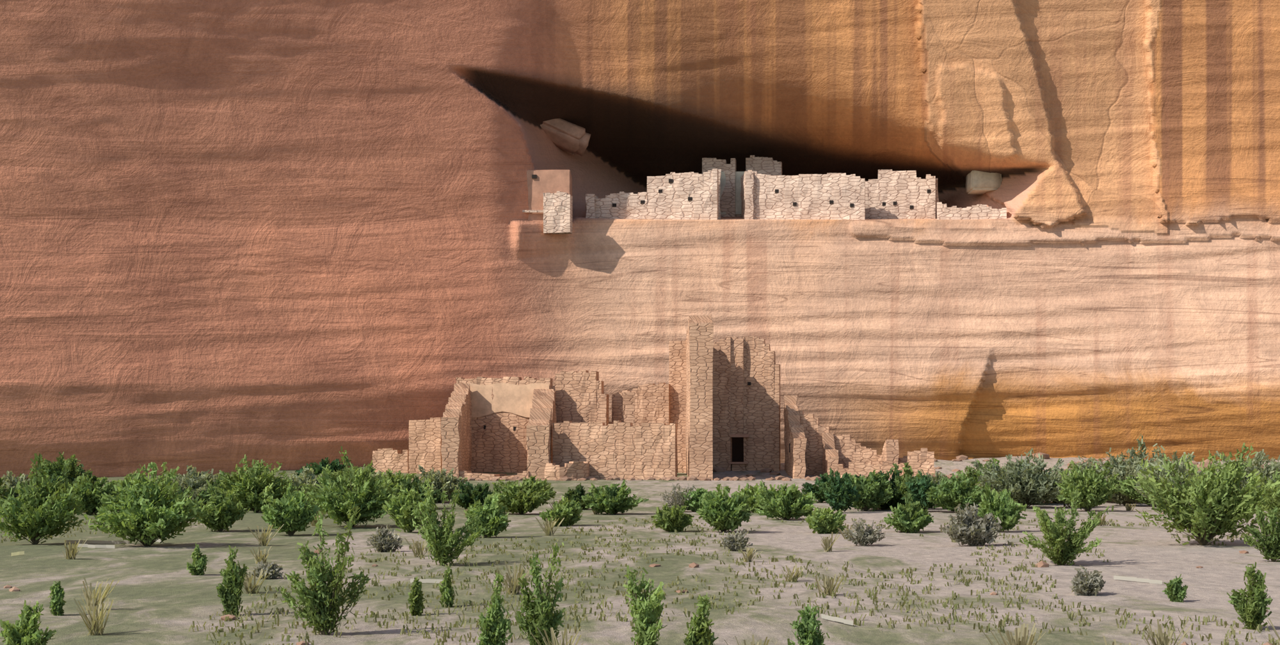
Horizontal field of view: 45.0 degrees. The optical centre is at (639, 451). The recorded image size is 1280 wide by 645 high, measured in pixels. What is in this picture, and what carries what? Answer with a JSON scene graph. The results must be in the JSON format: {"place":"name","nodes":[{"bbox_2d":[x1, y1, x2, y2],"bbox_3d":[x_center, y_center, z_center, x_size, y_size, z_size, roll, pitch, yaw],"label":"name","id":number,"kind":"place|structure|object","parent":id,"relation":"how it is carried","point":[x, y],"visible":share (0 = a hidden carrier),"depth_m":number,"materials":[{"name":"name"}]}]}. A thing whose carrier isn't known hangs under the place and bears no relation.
{"place":"outdoors","nodes":[
{"label":"outdoors","id":0,"kind":"place"},
{"bbox_2d":[0,0,1279,478],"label":"cliff","id":1,"kind":"structure","parent":0,"point":[292,234],"depth_m":69.29,"materials":[{"name":"stone"}]},
{"bbox_2d":[522,191,572,234],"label":"stone wall","id":2,"kind":"structure","parent":1,"relation":"attached to","point":[557,210],"depth_m":70.56,"materials":[{"name":"beige stone"}]},
{"bbox_2d":[526,169,572,222],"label":"building wall","id":3,"kind":"structure","parent":1,"relation":"on","point":[552,181],"depth_m":71.06,"materials":[{"name":"paint"}]},
{"bbox_2d":[531,174,536,178],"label":"tower window","id":4,"kind":"structure","parent":3,"relation":"attached to","point":[534,176],"depth_m":71.00,"materials":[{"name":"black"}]},
{"bbox_2d":[540,118,590,156],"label":"boulder","id":5,"kind":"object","parent":1,"relation":"on","point":[571,138],"depth_m":75.31,"materials":[{"name":"brown stone"}]},
{"bbox_2d":[585,155,1006,219],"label":"ruin","id":6,"kind":"object","parent":1,"relation":"attached to","point":[762,179],"visible":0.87,"depth_m":73.02,"materials":[{"name":"beige stone"}]},
{"bbox_2d":[720,171,744,214],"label":"plaster","id":7,"kind":"object","parent":6,"relation":"attached to","point":[738,175],"visible":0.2,"depth_m":76.02,"materials":[{"name":"grey paint"}]},
{"bbox_2d":[965,170,1001,195],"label":"boulder","id":8,"kind":"object","parent":1,"relation":"on","point":[978,183],"visible":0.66,"depth_m":73.06,"materials":[{"name":"beige stone"}]},
{"bbox_2d":[0,456,1279,644],"bbox_3d":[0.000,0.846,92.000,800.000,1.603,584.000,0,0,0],"label":"ground","id":9,"kind":"structure","parent":0,"point":[159,594],"depth_m":19.49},
{"bbox_2d":[3,452,1274,644],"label":"rocks","id":10,"kind":"object","parent":9,"relation":"on","point":[961,457],"visible":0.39,"depth_m":61.04,"materials":[{"name":"stone"}]},
{"bbox_2d":[0,433,1279,644],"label":"vegetation","id":11,"kind":"object","parent":9,"relation":"on","point":[1206,505],"visible":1,"depth_m":25.79,"materials":[{"name":"green plant"}]},
{"bbox_2d":[372,315,935,480],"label":"ruin","id":12,"kind":"object","parent":9,"relation":"on","point":[697,410],"visible":0.77,"depth_m":65.62,"materials":[{"name":"beige stone"}]},
{"bbox_2d":[463,382,549,417],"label":"plaster band","id":13,"kind":"object","parent":12,"relation":"attached to","point":[516,399],"visible":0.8,"depth_m":66.01,"materials":[{"name":"beige paint"}]},
{"bbox_2d":[483,179,930,462],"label":"openings","id":14,"kind":"object","parent":12,"relation":"in","point":[737,449],"visible":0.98,"depth_m":68.65,"materials":[{"name":"black"}]},
{"bbox_2d":[728,434,749,463],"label":"door lintel","id":15,"kind":"structure","parent":12,"relation":"attached to","point":[739,436],"depth_m":67.06,"materials":[{"name":"paint"}]}
]}

